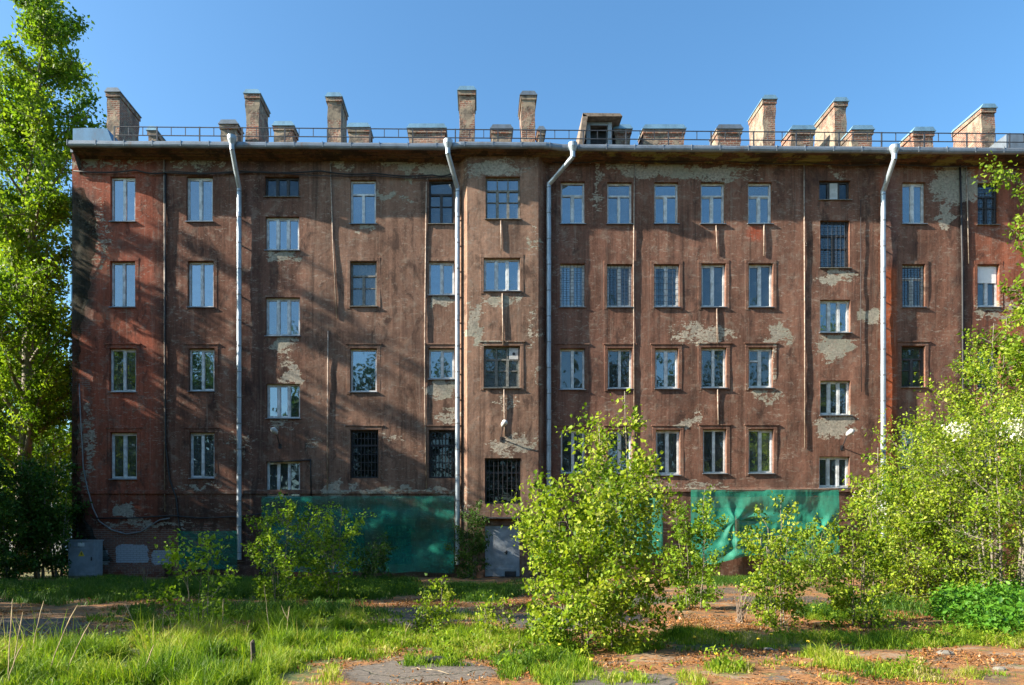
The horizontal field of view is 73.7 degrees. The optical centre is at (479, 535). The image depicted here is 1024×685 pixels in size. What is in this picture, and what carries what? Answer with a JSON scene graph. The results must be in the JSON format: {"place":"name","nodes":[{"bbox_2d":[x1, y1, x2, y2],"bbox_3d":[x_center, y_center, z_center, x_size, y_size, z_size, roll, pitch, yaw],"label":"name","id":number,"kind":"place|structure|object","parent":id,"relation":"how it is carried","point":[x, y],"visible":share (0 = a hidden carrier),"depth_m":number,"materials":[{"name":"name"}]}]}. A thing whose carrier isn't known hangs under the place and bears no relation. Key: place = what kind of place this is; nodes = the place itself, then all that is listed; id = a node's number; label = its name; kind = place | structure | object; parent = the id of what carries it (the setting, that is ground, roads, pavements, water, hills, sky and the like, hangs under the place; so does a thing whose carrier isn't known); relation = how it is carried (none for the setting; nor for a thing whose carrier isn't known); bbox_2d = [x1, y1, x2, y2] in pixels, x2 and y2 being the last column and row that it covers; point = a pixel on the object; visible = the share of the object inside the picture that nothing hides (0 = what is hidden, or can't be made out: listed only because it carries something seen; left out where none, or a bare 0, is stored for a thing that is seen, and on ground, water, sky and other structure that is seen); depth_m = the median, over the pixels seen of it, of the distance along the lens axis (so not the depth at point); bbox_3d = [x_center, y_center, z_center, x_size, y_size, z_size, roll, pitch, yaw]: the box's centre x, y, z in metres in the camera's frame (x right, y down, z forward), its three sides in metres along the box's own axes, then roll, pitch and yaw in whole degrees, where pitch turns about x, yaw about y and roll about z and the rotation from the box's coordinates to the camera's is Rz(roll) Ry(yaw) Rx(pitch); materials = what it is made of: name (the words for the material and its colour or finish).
{"place":"outdoors","nodes":[
{"label":"outdoors","id":0,"kind":"place"},
{"bbox_2d":[0,555,1023,684],"bbox_3d":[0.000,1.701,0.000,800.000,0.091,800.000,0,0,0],"label":"ground","id":1,"kind":"structure","parent":0,"point":[360,673],"depth_m":9.99,"materials":[{"name":"soil"}]},
{"bbox_2d":[7,599,12,677],"bbox_3d":[-5.367,1.232,7.799,0.061,1.020,0.015,0,0,0],"label":"dry stalk","id":2,"kind":"object","parent":1,"relation":"on","point":[9,637],"visible":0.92,"depth_m":7.80,"materials":[{"name":"plant"}]},
{"bbox_2d":[0,453,32,580],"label":"shrub","id":3,"kind":"object","parent":1,"relation":"on","point":[5,511],"visible":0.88,"depth_m":24.65,"materials":[{"name":"green plant"}]},
{"bbox_2d":[13,613,22,672],"bbox_3d":[-5.712,1.342,8.434,0.136,0.801,0.015,0,0,0],"label":"dry stalk","id":4,"kind":"object","parent":1,"relation":"on","point":[17,637],"visible":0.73,"depth_m":8.43,"materials":[{"name":"plant"}]},
{"bbox_2d":[0,456,51,577],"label":"shrub","id":5,"kind":"object","parent":1,"relation":"on","point":[28,507],"visible":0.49,"depth_m":25.63,"materials":[{"name":"green plant"}]},
{"bbox_2d":[0,254,70,508],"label":"leafy tree","id":6,"kind":"object","parent":1,"relation":"on","point":[14,386],"visible":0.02,"depth_m":37.25,"materials":[{"name":"green plant"}]},
{"bbox_2d":[1,360,71,550],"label":"leafy tree","id":7,"kind":"object","parent":1,"relation":"on","point":[66,481],"visible":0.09,"depth_m":40.66,"materials":[{"name":"green plant"}]},
{"bbox_2d":[0,439,92,579],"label":"shrub","id":8,"kind":"object","parent":1,"relation":"on","point":[30,481],"visible":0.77,"depth_m":26.15,"materials":[{"name":"green plant"}]},
{"bbox_2d":[0,0,106,570],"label":"poplar tree","id":9,"kind":"object","parent":1,"relation":"on","point":[25,113],"visible":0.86,"depth_m":31.79,"materials":[{"name":"green plant"}]},
{"bbox_2d":[5,482,103,577],"bbox_3d":[-16.932,-0.229,27.173,3.408,4.071,3.899,0,0,0],"label":"shrub","id":10,"kind":"object","parent":1,"relation":"on","point":[63,543],"visible":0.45,"depth_m":26.44,"materials":[{"name":"green plant"}]},
{"bbox_2d":[51,605,77,666],"bbox_3d":[-4.983,1.284,8.150,0.365,0.923,0.015,0,0,0],"label":"dry stalk","id":11,"kind":"object","parent":1,"relation":"on","point":[62,635],"visible":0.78,"depth_m":8.15,"materials":[{"name":"plant"}]},
{"bbox_2d":[68,540,103,578],"bbox_3d":[-15.714,0.954,27.192,1.100,1.592,0.675,0,0,0],"label":"electrical cabinet","id":12,"kind":"object","parent":1,"relation":"on","point":[85,557],"visible":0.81,"depth_m":26.88,"materials":[{"name":"grey metal"}]},
{"bbox_2d":[131,529,242,629],"bbox_3d":[-4.789,0.826,11.893,1.577,1.889,1.978,0,0,37],"label":"sapling","id":13,"kind":"object","parent":1,"relation":"on","point":[226,579],"visible":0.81,"depth_m":11.63,"materials":[{"name":"green plant"}]},
{"bbox_2d":[250,640,255,663],"bbox_3d":[-2.871,1.560,8.635,0.068,0.495,0.066,0,0,0],"label":"wooden stake","id":14,"kind":"object","parent":1,"relation":"on","point":[252,648],"visible":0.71,"depth_m":8.61,"materials":[{"name":"grey wood"}]},
{"bbox_2d":[240,489,317,601],"bbox_3d":[-5.129,0.285,17.669,1.939,3.000,1.526,0,0,17],"label":"sapling","id":15,"kind":"object","parent":1,"relation":"on","point":[286,569],"visible":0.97,"depth_m":17.47,"materials":[{"name":"green plant"}]},
{"bbox_2d":[285,501,376,599],"bbox_3d":[-4.101,0.425,18.492,2.075,2.811,2.242,0,0,11],"label":"sapling","id":16,"kind":"object","parent":1,"relation":"on","point":[321,564],"visible":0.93,"depth_m":18.46,"materials":[{"name":"green plant"}]},
{"bbox_2d":[348,531,400,581],"bbox_3d":[-3.691,0.806,24.215,1.612,1.965,1.721,0,0,21],"label":"shrub","id":17,"kind":"object","parent":1,"relation":"on","point":[379,564],"visible":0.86,"depth_m":24.00,"materials":[{"name":"green plant"}]},
{"bbox_2d":[407,573,459,635],"bbox_3d":[-0.830,1.210,11.826,1.005,1.138,0.938,0,0,24],"label":"sapling","id":18,"kind":"object","parent":1,"relation":"on","point":[428,614],"visible":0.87,"depth_m":11.81,"materials":[{"name":"green plant"}]},
{"bbox_2d":[443,499,492,579],"bbox_3d":[-0.455,0.159,26.755,1.852,3.201,2.029,0,0,-18],"label":"shrub","id":19,"kind":"object","parent":1,"relation":"on","point":[470,571],"visible":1,"depth_m":26.65,"materials":[{"name":"green plant"}]},
{"bbox_2d":[472,593,519,635],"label":"sapling","id":20,"kind":"object","parent":1,"relation":"on","point":[485,621],"visible":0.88,"depth_m":11.17,"materials":[{"name":"green plant"}]},
{"bbox_2d":[0,573,1005,618],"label":"grass","id":21,"kind":"structure","parent":1,"relation":"on","point":[79,590],"depth_m":18.71,"materials":[{"name":"green plant"}]},
{"bbox_2d":[0,574,1019,682],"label":"weeds","id":22,"kind":"object","parent":1,"relation":"on","point":[726,659],"visible":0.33,"depth_m":10.37,"materials":[{"name":"green plant"}]},
{"bbox_2d":[0,594,1023,684],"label":"grass","id":23,"kind":"structure","parent":1,"relation":"on","point":[205,642],"depth_m":9.40,"materials":[{"name":"green plant"}]},
{"bbox_2d":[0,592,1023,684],"bbox_3d":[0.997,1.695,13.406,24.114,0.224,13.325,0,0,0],"label":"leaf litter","id":24,"kind":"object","parent":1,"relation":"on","point":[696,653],"visible":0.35,"depth_m":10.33,"materials":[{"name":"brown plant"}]},
{"bbox_2d":[66,86,1023,577],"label":"apartment house","id":25,"kind":"structure","parent":1,"relation":"on","point":[360,318],"depth_m":28.00,"materials":[{"name":"paint"}]},
{"bbox_2d":[69,187,112,560],"bbox_3d":[-15.809,-6.562,27.811,1.750,15.214,0.174,0,0,0],"label":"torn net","id":26,"kind":"object","parent":25,"relation":"hanging from","point":[81,204],"visible":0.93,"depth_m":27.81,"materials":[{"name":"fabric"}]},
{"bbox_2d":[109,178,135,221],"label":"window","id":27,"kind":"structure","parent":25,"relation":"in","point":[123,189],"depth_m":28.17,"materials":[{"name":"blue glass"}]},
{"bbox_2d":[104,343,140,394],"bbox_3d":[-14.651,-6.837,28.065,1.483,2.102,0.270,0,0,0],"label":"window","id":28,"kind":"structure","parent":25,"relation":"in","point":[125,363],"depth_m":28.14,"materials":[{"name":"brown glass"}]},
{"bbox_2d":[107,258,138,309],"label":"window","id":29,"kind":"structure","parent":25,"relation":"in","point":[125,276],"depth_m":28.16,"materials":[{"name":"blue glass"}]},
{"bbox_2d":[105,427,141,481],"bbox_3d":[-14.618,-3.326,28.065,1.483,2.233,0.270,0,0,0],"label":"window","id":30,"kind":"structure","parent":25,"relation":"in","point":[126,447],"depth_m":28.14,"materials":[{"name":"brown glass"}]},
{"bbox_2d":[185,178,213,221],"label":"window","id":31,"kind":"structure","parent":25,"relation":"in","point":[200,190],"depth_m":28.17,"materials":[{"name":"blue glass"}]},
{"bbox_2d":[184,258,216,309],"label":"window","id":32,"kind":"structure","parent":25,"relation":"in","point":[202,276],"depth_m":28.14,"materials":[{"name":"blue glass"}]},
{"bbox_2d":[184,343,218,393],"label":"window","id":33,"kind":"structure","parent":25,"relation":"in","point":[201,360],"depth_m":28.13,"materials":[{"name":"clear glass"}]},
{"bbox_2d":[184,427,218,480],"bbox_3d":[-11.402,-3.343,28.065,1.417,2.200,0.270,0,0,0],"label":"window","id":34,"kind":"structure","parent":25,"relation":"in","point":[202,444],"depth_m":28.14,"materials":[{"name":"clear glass"}]},
{"bbox_2d":[178,531,236,568],"bbox_3d":[-11.040,0.585,27.699,2.374,1.561,0.045,0,0,0],"label":"safety net","id":35,"kind":"object","parent":25,"relation":"attached to","point":[220,565],"visible":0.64,"depth_m":27.70,"materials":[{"name":"teal fabric"}]},
{"bbox_2d":[270,427,280,448],"bbox_3d":[-8.244,-3.971,27.682,0.237,0.808,0.686,0,0,18],"label":"wall lamp","id":36,"kind":"object","parent":25,"relation":"attached to","point":[274,430],"visible":1,"depth_m":27.50,"materials":[{"name":"metal"}]},
{"bbox_2d":[263,178,299,196],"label":"window","id":37,"kind":"structure","parent":25,"relation":"in","point":[275,187],"depth_m":28.17,"materials":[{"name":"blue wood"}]},
{"bbox_2d":[264,218,299,250],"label":"window","id":38,"kind":"structure","parent":25,"relation":"in","point":[282,233],"depth_m":28.17,"materials":[{"name":"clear glass"}]},
{"bbox_2d":[264,298,300,335],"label":"window","id":39,"kind":"structure","parent":25,"relation":"in","point":[283,314],"depth_m":28.17,"materials":[{"name":"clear glass"}]},
{"bbox_2d":[265,462,299,497],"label":"window","id":40,"kind":"structure","parent":25,"relation":"in","point":[280,475],"depth_m":28.17,"materials":[{"name":"clear glass"}]},
{"bbox_2d":[265,384,300,418],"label":"window","id":41,"kind":"structure","parent":25,"relation":"in","point":[283,400],"depth_m":28.17,"materials":[{"name":"clear glass"}]},
{"bbox_2d":[336,513,369,562],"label":"window","id":42,"kind":"structure","parent":25,"relation":"in","point":[365,534],"depth_m":27.99,"materials":[{"name":"teal wood"}]},
{"bbox_2d":[261,496,453,572],"bbox_3d":[-4.938,-0.033,27.572,7.796,3.117,0.449,0,0,0],"label":"safety net","id":43,"kind":"object","parent":25,"relation":"attached to","point":[386,518],"visible":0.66,"depth_m":27.59,"materials":[{"name":"teal fabric"}]},
{"bbox_2d":[349,181,376,223],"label":"window","id":44,"kind":"structure","parent":25,"relation":"in","point":[363,193],"depth_m":28.17,"materials":[{"name":"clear glass"}]},
{"bbox_2d":[347,258,379,308],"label":"window","id":45,"kind":"structure","parent":25,"relation":"in","point":[365,279],"depth_m":28.14,"materials":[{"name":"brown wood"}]},
{"bbox_2d":[345,343,381,394],"bbox_3d":[-4.774,-6.837,28.077,1.483,2.102,0.245,0,0,0],"label":"window","id":46,"kind":"structure","parent":25,"relation":"in","point":[365,363],"depth_m":28.17,"materials":[{"name":"clear glass"}]},
{"bbox_2d":[345,425,382,480],"bbox_3d":[-4.741,-3.392,28.097,1.548,2.299,0.285,0,0,0],"label":"window","id":47,"kind":"structure","parent":25,"relation":"in","point":[364,444],"depth_m":28.18,"materials":[{"name":"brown wood"}]},
{"bbox_2d":[424,425,454,480],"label":"window","id":48,"kind":"structure","parent":25,"relation":"in","point":[440,455],"depth_m":28.22,"materials":[{"name":"brown wood"}]},
{"bbox_2d":[425,343,454,381],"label":"window","id":49,"kind":"structure","parent":25,"relation":"in","point":[439,363],"depth_m":28.14,"materials":[{"name":"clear glass"}]},
{"bbox_2d":[426,258,454,297],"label":"window","id":50,"kind":"structure","parent":25,"relation":"in","point":[439,276],"depth_m":28.14,"materials":[{"name":"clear glass"}]},
{"bbox_2d":[428,181,454,223],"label":"window","id":51,"kind":"structure","parent":25,"relation":"in","point":[441,193],"depth_m":28.17,"materials":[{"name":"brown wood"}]},
{"bbox_2d":[480,254,523,293],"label":"window","id":52,"kind":"structure","parent":25,"relation":"in","point":[496,275],"depth_m":27.73,"materials":[{"name":"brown glass"}]},
{"bbox_2d":[479,341,524,390],"bbox_3d":[0.889,-6.870,27.665,1.855,2.012,0.270,0,0,0],"label":"window","id":53,"kind":"structure","parent":25,"relation":"in","point":[500,367],"depth_m":27.73,"materials":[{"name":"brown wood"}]},
{"bbox_2d":[485,526,519,576],"bbox_3d":[0.906,0.625,27.663,1.403,2.070,0.114,0,0,0],"label":"door","id":54,"kind":"structure","parent":25,"relation":"in","point":[503,557],"depth_m":27.66,"materials":[{"name":"blue paint"}]},
{"bbox_2d":[485,178,520,219],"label":"window","id":55,"kind":"structure","parent":25,"relation":"in","point":[502,194],"depth_m":27.78,"materials":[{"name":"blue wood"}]},
{"bbox_2d":[485,459,520,503],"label":"window","id":56,"kind":"structure","parent":25,"relation":"in","point":[502,476],"depth_m":27.82,"materials":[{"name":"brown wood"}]},
{"bbox_2d":[500,420,507,441],"bbox_3d":[0.914,-4.203,27.282,0.237,0.808,0.686,0,0,-18],"label":"wall lamp","id":57,"kind":"object","parent":25,"relation":"attached to","point":[504,423],"visible":1,"depth_m":27.09,"materials":[{"name":"metal"}]},
{"bbox_2d":[556,260,587,309],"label":"window","id":58,"kind":"structure","parent":25,"relation":"in","point":[569,278],"depth_m":28.12,"materials":[{"name":"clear glass"}]},
{"bbox_2d":[556,425,587,475],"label":"window","id":59,"kind":"structure","parent":25,"relation":"in","point":[567,461],"depth_m":28.13,"materials":[{"name":"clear glass"}]},
{"bbox_2d":[555,343,589,391],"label":"window","id":60,"kind":"structure","parent":25,"relation":"in","point":[569,362],"depth_m":28.13,"materials":[{"name":"clear glass"}]},
{"bbox_2d":[560,183,585,223],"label":"window","id":61,"kind":"structure","parent":25,"relation":"in","point":[572,194],"depth_m":28.17,"materials":[{"name":"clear glass"}]},
{"bbox_2d":[606,184,632,223],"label":"window","id":62,"kind":"structure","parent":25,"relation":"in","point":[618,195],"depth_m":28.17,"materials":[{"name":"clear glass"}]},
{"bbox_2d":[603,425,635,473],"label":"window","id":63,"kind":"structure","parent":25,"relation":"in","point":[621,446],"depth_m":28.14,"materials":[{"name":"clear glass"}]},
{"bbox_2d":[604,261,635,309],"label":"window","id":64,"kind":"structure","parent":25,"relation":"in","point":[617,279],"depth_m":28.12,"materials":[{"name":"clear glass"}]},
{"bbox_2d":[603,343,636,390],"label":"window","id":65,"kind":"structure","parent":25,"relation":"in","point":[617,362],"depth_m":28.13,"materials":[{"name":"clear glass"}]},
{"bbox_2d":[594,497,662,554],"bbox_3d":[6.010,-0.390,27.657,2.794,2.339,0.138,0,0,0],"label":"safety net","id":66,"kind":"object","parent":25,"relation":"attached to","point":[660,530],"visible":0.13,"depth_m":27.65,"materials":[{"name":"teal fabric"}]},
{"bbox_2d":[654,184,679,223],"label":"window","id":67,"kind":"structure","parent":25,"relation":"in","point":[665,195],"depth_m":28.17,"materials":[{"name":"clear glass"}]},
{"bbox_2d":[651,261,682,309],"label":"window","id":68,"kind":"structure","parent":25,"relation":"in","point":[664,279],"depth_m":28.13,"materials":[{"name":"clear glass"}]},
{"bbox_2d":[650,343,683,390],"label":"window","id":69,"kind":"structure","parent":25,"relation":"in","point":[664,361],"depth_m":28.13,"materials":[{"name":"clear glass"}]},
{"bbox_2d":[651,425,684,477],"bbox_3d":[7.711,-3.457,28.065,1.384,2.168,0.270,0,0,0],"label":"window","id":70,"kind":"structure","parent":25,"relation":"in","point":[666,441],"depth_m":28.13,"materials":[{"name":"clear glass"}]},
{"bbox_2d":[700,184,725,223],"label":"window","id":71,"kind":"structure","parent":25,"relation":"in","point":[712,195],"depth_m":28.17,"materials":[{"name":"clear glass"}]},
{"bbox_2d":[698,260,728,309],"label":"window","id":72,"kind":"structure","parent":25,"relation":"in","point":[712,275],"depth_m":28.14,"materials":[{"name":"clear glass"}]},
{"bbox_2d":[697,342,731,390],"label":"window","id":73,"kind":"structure","parent":25,"relation":"in","point":[713,360],"depth_m":28.14,"materials":[{"name":"clear glass"}]},
{"bbox_2d":[698,424,731,475],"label":"window","id":74,"kind":"structure","parent":25,"relation":"in","point":[712,442],"depth_m":28.13,"materials":[{"name":"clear glass"}]},
{"bbox_2d":[747,184,773,223],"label":"window","id":75,"kind":"structure","parent":25,"relation":"in","point":[759,195],"depth_m":28.17,"materials":[{"name":"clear glass"}]},
{"bbox_2d":[745,260,776,309],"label":"window","id":76,"kind":"structure","parent":25,"relation":"in","point":[757,277],"depth_m":28.13,"materials":[{"name":"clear glass"}]},
{"bbox_2d":[744,342,777,390],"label":"window","id":77,"kind":"structure","parent":25,"relation":"in","point":[757,361],"depth_m":28.13,"materials":[{"name":"clear glass"}]},
{"bbox_2d":[744,424,778,475],"bbox_3d":[11.534,-3.507,28.065,1.417,2.135,0.270,0,0,0],"label":"window","id":78,"kind":"structure","parent":25,"relation":"in","point":[758,443],"depth_m":28.13,"materials":[{"name":"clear glass"}]},
{"bbox_2d":[691,490,839,564],"bbox_3d":[11.512,-0.325,27.469,5.984,3.057,0.374,0,0,0],"label":"safety net","id":79,"kind":"object","parent":25,"relation":"attached to","point":[737,507],"visible":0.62,"depth_m":27.56,"materials":[{"name":"teal fabric"}]},
{"bbox_2d":[819,457,847,487],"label":"window","id":80,"kind":"structure","parent":25,"relation":"in","point":[832,470],"depth_m":28.14,"materials":[{"name":"clear glass"}]},
{"bbox_2d":[818,182,851,199],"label":"window","id":81,"kind":"structure","parent":25,"relation":"in","point":[827,190],"depth_m":28.13,"materials":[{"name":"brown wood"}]},
{"bbox_2d":[819,222,851,267],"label":"window","id":82,"kind":"structure","parent":25,"relation":"in","point":[834,252],"depth_m":28.17,"materials":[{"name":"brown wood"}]},
{"bbox_2d":[819,301,851,332],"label":"window","id":83,"kind":"structure","parent":25,"relation":"in","point":[834,315],"depth_m":28.17,"materials":[{"name":"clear glass"}]},
{"bbox_2d":[819,381,851,415],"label":"window","id":84,"kind":"structure","parent":25,"relation":"in","point":[834,395],"depth_m":28.17,"materials":[{"name":"clear glass"}]},
{"bbox_2d":[840,429,854,449],"bbox_3d":[14.872,-3.905,27.682,0.237,0.808,0.686,0,0,-18],"label":"wall lamp","id":85,"kind":"object","parent":25,"relation":"attached to","point":[849,432],"visible":1,"depth_m":27.50,"materials":[{"name":"metal"}]},
{"bbox_2d":[897,422,928,470],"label":"window","id":86,"kind":"structure","parent":25,"relation":"in","point":[899,436],"depth_m":28.13,"materials":[{"name":"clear glass"}]},
{"bbox_2d":[897,341,929,389],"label":"window","id":87,"kind":"structure","parent":25,"relation":"in","point":[912,357],"depth_m":28.13,"materials":[{"name":"brown wood"}]},
{"bbox_2d":[899,261,928,309],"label":"window","id":88,"kind":"structure","parent":25,"relation":"in","point":[911,279],"depth_m":28.07,"materials":[{"name":"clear glass"}]},
{"bbox_2d":[902,184,927,223],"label":"window","id":89,"kind":"structure","parent":25,"relation":"in","point":[912,194],"depth_m":28.17,"materials":[{"name":"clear glass"}]},
{"bbox_2d":[974,261,1002,309],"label":"window","id":90,"kind":"structure","parent":25,"relation":"in","point":[985,277],"depth_m":28.11,"materials":[{"name":"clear glass"}]},
{"bbox_2d":[977,184,1000,224],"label":"window","id":91,"kind":"structure","parent":25,"relation":"in","point":[987,204],"depth_m":28.12,"materials":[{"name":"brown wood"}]},
{"bbox_2d":[974,342,1003,390],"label":"window","id":92,"kind":"structure","parent":25,"relation":"in","point":[976,386],"depth_m":28.12,"materials":[{"name":"brown wood"}]},
{"bbox_2d":[486,388,691,657],"bbox_3d":[1.739,-0.233,10.567,2.808,4.178,2.951,0,0,-16],"label":"young maple","id":93,"kind":"object","parent":1,"relation":"on","point":[585,529],"visible":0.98,"depth_m":10.12,"materials":[{"name":"green plant"}]},
{"bbox_2d":[657,484,731,611],"bbox_3d":[4.970,0.295,15.689,1.461,2.949,1.476,0,0,-19],"label":"sapling","id":94,"kind":"object","parent":1,"relation":"on","point":[692,530],"visible":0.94,"depth_m":15.65,"materials":[{"name":"green plant"}]},
{"bbox_2d":[732,588,754,622],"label":"bare twigs","id":95,"kind":"object","parent":1,"relation":"on","point":[740,616],"visible":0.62,"depth_m":13.41,"materials":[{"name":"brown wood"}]},
{"bbox_2d":[728,490,816,628],"bbox_3d":[5.460,0.443,12.662,1.348,2.608,1.521,0,0,0],"label":"sapling","id":96,"kind":"object","parent":1,"relation":"on","point":[787,579],"visible":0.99,"depth_m":12.62,"materials":[{"name":"green plant"}]},
{"bbox_2d":[785,512,854,587],"bbox_3d":[10.977,0.516,22.223,2.105,2.545,2.516,0,0,32],"label":"shrub","id":97,"kind":"object","parent":1,"relation":"on","point":[820,561],"visible":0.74,"depth_m":22.00,"materials":[{"name":"green plant"}]},
{"bbox_2d":[810,448,906,628],"bbox_3d":[7.218,0.051,12.909,1.487,3.441,1.851,0,0,16],"label":"sapling","id":98,"kind":"object","parent":1,"relation":"on","point":[872,541],"visible":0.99,"depth_m":12.77,"materials":[{"name":"green plant"}]},
{"bbox_2d":[841,450,968,599],"bbox_3d":[11.560,-0.305,18.521,3.184,4.197,3.130,0,0,-26],"label":"shrub","id":99,"kind":"object","parent":1,"relation":"on","point":[925,541],"visible":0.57,"depth_m":18.21,"materials":[{"name":"green plant"}]},
{"bbox_2d":[832,402,1023,597],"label":"bird cherry","id":100,"kind":"object","parent":1,"relation":"on","point":[919,485],"visible":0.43,"depth_m":17.88,"materials":[{"name":"green plant"}]},
{"bbox_2d":[936,650,954,654],"bbox_3d":[6.683,1.689,9.801,0.232,0.091,0.179,0,0,0],"label":"stone","id":101,"kind":"object","parent":1,"relation":"on","point":[944,652],"visible":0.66,"depth_m":9.74,"materials":[{"name":"white stone"}]},
{"bbox_2d":[882,354,1023,600],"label":"bird cherry","id":102,"kind":"object","parent":1,"relation":"on","point":[1014,403],"visible":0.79,"depth_m":16.84,"materials":[{"name":"green plant"}]},
{"bbox_2d":[914,304,1023,578],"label":"shrub","id":103,"kind":"object","parent":1,"relation":"on","point":[968,370],"visible":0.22,"depth_m":20.73,"materials":[{"name":"green plant"}]},
{"bbox_2d":[924,571,1023,635],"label":"nettles","id":104,"kind":"object","parent":1,"relation":"on","point":[998,606],"visible":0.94,"depth_m":12.58,"materials":[{"name":"green plant"}]},
{"bbox_2d":[956,150,1023,518],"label":"leafy tree","id":105,"kind":"object","parent":1,"relation":"on","point":[1017,343],"visible":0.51,"depth_m":20.40,"materials":[{"name":"green plant"}]},
{"bbox_2d":[0,0,1023,430],"label":"sky","id":106,"kind":"structure","parent":0,"point":[700,65],"materials":[{"name":"blue"}]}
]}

